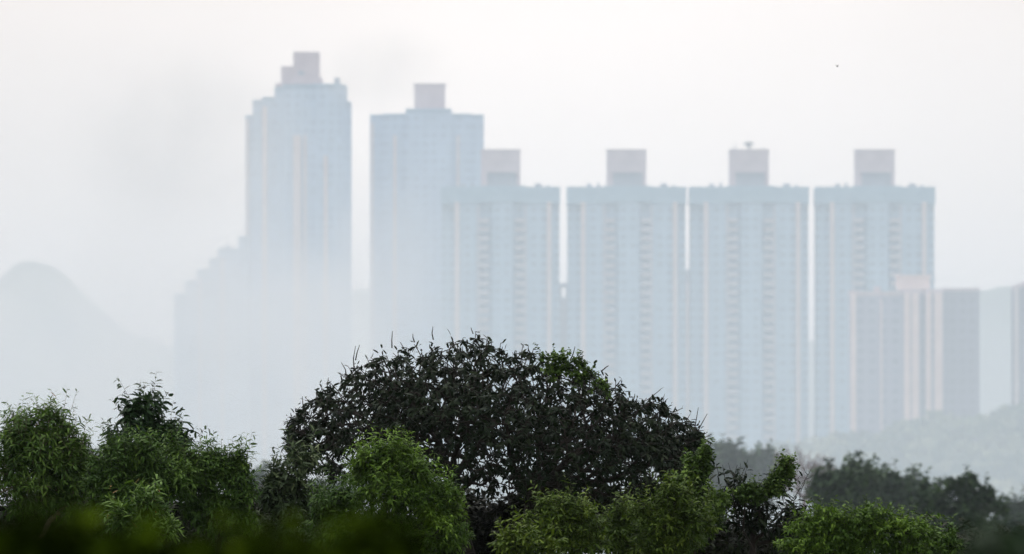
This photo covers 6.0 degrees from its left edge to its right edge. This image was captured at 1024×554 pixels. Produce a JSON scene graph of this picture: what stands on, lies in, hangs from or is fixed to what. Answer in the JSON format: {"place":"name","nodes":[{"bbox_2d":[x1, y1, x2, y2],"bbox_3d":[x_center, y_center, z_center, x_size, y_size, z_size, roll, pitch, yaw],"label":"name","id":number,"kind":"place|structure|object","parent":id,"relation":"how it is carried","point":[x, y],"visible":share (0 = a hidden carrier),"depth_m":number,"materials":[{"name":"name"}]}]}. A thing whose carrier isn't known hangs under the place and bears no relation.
{"place":"outdoors","nodes":[
{"label":"outdoors","id":0,"kind":"place"},
{"bbox_2d":[0,261,1010,458],"bbox_3d":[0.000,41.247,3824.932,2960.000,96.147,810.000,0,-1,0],"label":"hills","id":1,"kind":"structure","parent":0,"point":[59,331],"depth_m":3758.70,"materials":[{"name":"grey"}]},
{"bbox_2d":[0,0,1023,347],"label":"sky","id":2,"kind":"structure","parent":0,"point":[122,122],"materials":[{"name":"white"}]},
{"bbox_2d":[0,402,1023,553],"bbox_3d":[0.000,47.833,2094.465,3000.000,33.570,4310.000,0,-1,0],"label":"ground","id":3,"kind":"structure","parent":0,"point":[1004,452],"depth_m":2418.78,"materials":[{"name":"grey plant"}]},
{"bbox_2d":[0,492,76,533],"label":"thicket","id":4,"kind":"object","parent":3,"relation":"on","point":[4,522],"visible":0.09,"depth_m":191.87,"materials":[{"name":"green plant"}]},
{"bbox_2d":[0,388,98,527],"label":"sickle leaf tree","id":5,"kind":"object","parent":3,"relation":"on","point":[51,452],"visible":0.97,"depth_m":184.71,"materials":[{"name":"green plant"}]},
{"bbox_2d":[0,478,110,553],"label":"close shrub","id":6,"kind":"object","parent":3,"relation":"on","point":[16,537],"visible":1,"depth_m":31.94,"materials":[{"name":"green plant"}]},
{"bbox_2d":[77,439,103,501],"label":"thicket","id":7,"kind":"object","parent":3,"relation":"on","point":[90,452],"visible":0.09,"depth_m":193.72,"materials":[{"name":"green plant"}]},
{"bbox_2d":[62,488,121,541],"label":"thicket","id":8,"kind":"object","parent":3,"relation":"on","point":[100,529],"visible":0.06,"depth_m":192.63,"materials":[{"name":"green plant"}]},
{"bbox_2d":[14,500,211,553],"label":"close shrub","id":9,"kind":"object","parent":3,"relation":"on","point":[149,539],"visible":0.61,"depth_m":34.94,"materials":[{"name":"green plant"}]},
{"bbox_2d":[73,420,207,541],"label":"bush","id":10,"kind":"object","parent":3,"relation":"on","point":[142,457],"visible":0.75,"depth_m":183.75,"materials":[{"name":"green plant"}]},
{"bbox_2d":[100,474,187,549],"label":"shrub","id":11,"kind":"object","parent":3,"relation":"on","point":[148,503],"visible":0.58,"depth_m":180.87,"materials":[{"name":"green plant"}]},
{"bbox_2d":[92,371,209,466],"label":"dark sapling","id":12,"kind":"object","parent":3,"relation":"on","point":[148,412],"visible":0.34,"depth_m":186.81,"materials":[{"name":"green plant"}]},
{"bbox_2d":[161,495,233,552],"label":"thicket","id":13,"kind":"object","parent":3,"relation":"on","point":[186,528],"visible":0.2,"depth_m":191.98,"materials":[{"name":"green plant"}]},
{"bbox_2d":[157,422,262,546],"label":"bush","id":14,"kind":"object","parent":3,"relation":"on","point":[229,472],"visible":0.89,"depth_m":184.28,"materials":[{"name":"green plant"}]},
{"bbox_2d":[174,236,249,458],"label":"terraced block","id":15,"kind":"structure","parent":3,"relation":"on","point":[212,348],"depth_m":3059.77,"materials":[{"name":"grey concrete"}]},
{"bbox_2d":[246,460,269,489],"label":"distant tree","id":16,"kind":"object","parent":3,"relation":"on","point":[258,474],"visible":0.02,"depth_m":959.02,"materials":[{"name":"grey plant"}]},
{"bbox_2d":[175,504,350,553],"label":"close shrub","id":17,"kind":"object","parent":3,"relation":"on","point":[264,542],"visible":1,"depth_m":33.95,"materials":[{"name":"green plant"}]},
{"bbox_2d":[229,476,307,543],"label":"thicket","id":18,"kind":"object","parent":3,"relation":"on","point":[258,509],"visible":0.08,"depth_m":192.63,"materials":[{"name":"green plant"}]},
{"bbox_2d":[251,419,332,544],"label":"shrub","id":19,"kind":"object","parent":3,"relation":"on","point":[282,492],"visible":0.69,"depth_m":185.77,"materials":[{"name":"green plant"}]},
{"bbox_2d":[245,52,351,459],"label":"stepped tower","id":20,"kind":"structure","parent":3,"relation":"on","point":[298,179],"depth_m":3100.62,"materials":[{"name":"grey concrete"}]},
{"bbox_2d":[299,509,326,549],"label":"thicket","id":21,"kind":"object","parent":3,"relation":"on","point":[303,541],"visible":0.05,"depth_m":193.48,"materials":[{"name":"green plant"}]},
{"bbox_2d":[299,462,366,551],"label":"bush","id":22,"kind":"object","parent":3,"relation":"on","point":[334,500],"visible":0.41,"depth_m":181.72,"materials":[{"name":"green plant"}]},
{"bbox_2d":[301,470,365,511],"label":"distant tree","id":23,"kind":"object","parent":3,"relation":"on","point":[326,484],"visible":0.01,"depth_m":968.97,"materials":[{"name":"green plant"}]},
{"bbox_2d":[318,499,439,553],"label":"close shrub","id":24,"kind":"object","parent":3,"relation":"on","point":[368,541],"visible":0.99,"depth_m":36.96,"materials":[{"name":"green plant"}]},
{"bbox_2d":[338,421,475,553],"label":"bush","id":25,"kind":"object","parent":3,"relation":"on","point":[400,486],"visible":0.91,"depth_m":179.74,"materials":[{"name":"green plant"}]},
{"bbox_2d":[370,83,483,452],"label":"flat topped tower","id":26,"kind":"structure","parent":3,"relation":"on","point":[426,148],"depth_m":3140.49,"materials":[{"name":"grey concrete"}]},
{"bbox_2d":[416,498,470,553],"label":"thicket","id":27,"kind":"object","parent":3,"relation":"on","point":[442,548],"visible":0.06,"depth_m":193.31,"materials":[{"name":"green plant"}]},
{"bbox_2d":[449,476,508,553],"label":"thicket","id":28,"kind":"object","parent":3,"relation":"on","point":[480,526],"visible":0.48,"depth_m":193.38,"materials":[{"name":"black plant"}]},
{"bbox_2d":[280,327,714,553],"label":"spreading tree","id":29,"kind":"object","parent":3,"relation":"on","point":[659,448],"visible":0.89,"depth_m":188.64,"materials":[{"name":"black plant"}]},
{"bbox_2d":[441,149,559,462],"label":"apartment tower","id":30,"kind":"structure","parent":3,"relation":"on","point":[500,254],"depth_m":3000.68,"materials":[{"name":"grey concrete"}]},
{"bbox_2d":[488,511,568,553],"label":"shrub","id":31,"kind":"object","parent":3,"relation":"on","point":[524,541],"visible":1,"depth_m":169.83,"materials":[{"name":"green plant"}]},
{"bbox_2d":[485,458,603,550],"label":"thicket","id":32,"kind":"object","parent":3,"relation":"on","point":[503,511],"visible":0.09,"depth_m":192.21,"materials":[{"name":"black plant"}]},
{"bbox_2d":[510,470,615,553],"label":"shrub","id":33,"kind":"object","parent":3,"relation":"on","point":[566,516],"visible":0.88,"depth_m":175.80,"materials":[{"name":"green plant"}]},
{"bbox_2d":[559,283,566,452],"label":"slim block","id":34,"kind":"structure","parent":3,"relation":"on","point":[562,321],"depth_m":3380.82,"materials":[{"name":"grey concrete"}]},
{"bbox_2d":[534,343,611,497],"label":"climbing vine","id":35,"kind":"object","parent":3,"relation":"on","point":[554,367],"visible":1,"depth_m":188.17,"materials":[{"name":"green plant"}]},
{"bbox_2d":[582,471,653,553],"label":"thicket","id":36,"kind":"object","parent":3,"relation":"on","point":[605,504],"visible":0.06,"depth_m":192.89,"materials":[{"name":"green plant"}]},
{"bbox_2d":[584,482,655,553],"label":"shrub","id":37,"kind":"object","parent":3,"relation":"on","point":[618,522],"visible":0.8,"depth_m":178.27,"materials":[{"name":"green plant"}]},
{"bbox_2d":[566,149,685,458],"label":"apartment tower","id":38,"kind":"structure","parent":3,"relation":"on","point":[626,274],"depth_m":3000.59,"materials":[{"name":"grey concrete"}]},
{"bbox_2d":[622,468,662,526],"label":"thicket","id":39,"kind":"object","parent":3,"relation":"on","point":[657,482],"visible":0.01,"depth_m":193.32,"materials":[{"name":"green plant"}]},
{"bbox_2d":[618,469,723,553],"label":"shrub","id":40,"kind":"object","parent":3,"relation":"on","point":[675,517],"visible":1,"depth_m":176.80,"materials":[{"name":"green plant"}]},
{"bbox_2d":[686,269,688,429],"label":"slim block","id":41,"kind":"structure","parent":3,"relation":"on","point":[687,342],"depth_m":3349.27,"materials":[{"name":"grey concrete"}]},
{"bbox_2d":[641,518,739,553],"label":"thicket","id":42,"kind":"object","parent":3,"relation":"on","point":[706,548],"visible":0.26,"depth_m":192.03,"materials":[{"name":"green plant"}]},
{"bbox_2d":[663,435,736,553],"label":"vine covered tree","id":43,"kind":"object","parent":3,"relation":"on","point":[702,458],"visible":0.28,"depth_m":186.29,"materials":[{"name":"green plant"}]},
{"bbox_2d":[704,433,762,512],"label":"distant tree","id":44,"kind":"object","parent":3,"relation":"on","point":[731,454],"visible":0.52,"depth_m":998.92,"materials":[{"name":"grey plant"}]},
{"bbox_2d":[704,511,789,553],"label":"thicket","id":45,"kind":"object","parent":3,"relation":"on","point":[763,549],"visible":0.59,"depth_m":192.08,"materials":[{"name":"green plant"}]},
{"bbox_2d":[688,142,808,450],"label":"apartment tower","id":46,"kind":"structure","parent":3,"relation":"on","point":[748,303],"depth_m":3000.47,"materials":[{"name":"blue paint"}]},
{"bbox_2d":[709,460,814,553],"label":"ragged shrub","id":47,"kind":"object","parent":3,"relation":"on","point":[758,517],"visible":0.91,"depth_m":187.33,"materials":[{"name":"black plant"}]},
{"bbox_2d":[729,448,799,553],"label":"climbing vine","id":48,"kind":"object","parent":3,"relation":"on","point":[784,472],"visible":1,"depth_m":186.68,"materials":[{"name":"green plant"}]},
{"bbox_2d":[741,438,789,532],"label":"distant tree","id":49,"kind":"object","parent":3,"relation":"on","point":[764,458],"visible":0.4,"depth_m":1018.82,"materials":[{"name":"grey plant"}]},
{"bbox_2d":[762,507,820,553],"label":"thicket","id":50,"kind":"object","parent":3,"relation":"on","point":[782,523],"visible":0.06,"depth_m":193.08,"materials":[{"name":"green plant"}]},
{"bbox_2d":[774,445,835,511],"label":"bare tree","id":51,"kind":"object","parent":3,"relation":"on","point":[803,472],"visible":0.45,"depth_m":979.59,"materials":[{"name":"plant"}]},
{"bbox_2d":[802,456,865,522],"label":"distant tree","id":52,"kind":"object","parent":3,"relation":"on","point":[829,485],"visible":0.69,"depth_m":823.85,"materials":[{"name":"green plant"}]},
{"bbox_2d":[772,495,948,553],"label":"bush","id":53,"kind":"object","parent":3,"relation":"on","point":[865,532],"visible":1,"depth_m":171.83,"materials":[{"name":"green plant"}]},
{"bbox_2d":[837,450,885,516],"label":"distant tree","id":54,"kind":"object","parent":3,"relation":"on","point":[872,489],"visible":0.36,"depth_m":833.84,"materials":[{"name":"green plant"}]},
{"bbox_2d":[814,149,934,439],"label":"apartment tower","id":55,"kind":"structure","parent":3,"relation":"on","point":[873,225],"depth_m":3000.76,"materials":[{"name":"grey concrete"}]},
{"bbox_2d":[870,458,919,537],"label":"distant tree","id":56,"kind":"object","parent":3,"relation":"on","point":[897,488],"visible":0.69,"depth_m":838.81,"materials":[{"name":"green plant"}]},
{"bbox_2d":[892,463,931,538],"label":"distant tree","id":57,"kind":"object","parent":3,"relation":"on","point":[914,484],"visible":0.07,"depth_m":853.94,"materials":[{"name":"green plant"}]},
{"bbox_2d":[848,275,979,442],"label":"apartment building","id":58,"kind":"structure","parent":3,"relation":"on","point":[913,347],"depth_m":2700.68,"materials":[{"name":"grey concrete"}]},
{"bbox_2d":[888,512,981,553],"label":"thicket","id":59,"kind":"object","parent":3,"relation":"on","point":[966,551],"visible":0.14,"depth_m":192.37,"materials":[{"name":"green plant"}]},
{"bbox_2d":[917,513,967,553],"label":"shrub","id":60,"kind":"object","parent":3,"relation":"on","point":[950,546],"visible":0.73,"depth_m":173.84,"materials":[{"name":"green plant"}]},
{"bbox_2d":[908,465,1012,540],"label":"distant tree","id":61,"kind":"object","parent":3,"relation":"on","point":[966,494],"visible":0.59,"depth_m":799.31,"materials":[{"name":"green plant"}]},
{"bbox_2d":[952,506,1023,553],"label":"close shrub","id":62,"kind":"object","parent":3,"relation":"on","point":[1008,540],"visible":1,"depth_m":35.90,"materials":[{"name":"green plant"}]},
{"bbox_2d":[991,484,1023,530],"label":"distant tree","id":63,"kind":"object","parent":3,"relation":"on","point":[1017,508],"visible":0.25,"depth_m":879.08,"materials":[{"name":"green plant"}]},
{"bbox_2d":[1011,282,1023,435],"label":"edge block","id":64,"kind":"structure","parent":3,"relation":"on","point":[1017,343],"depth_m":2699.93,"materials":[{"name":"grey concrete"}]}
]}

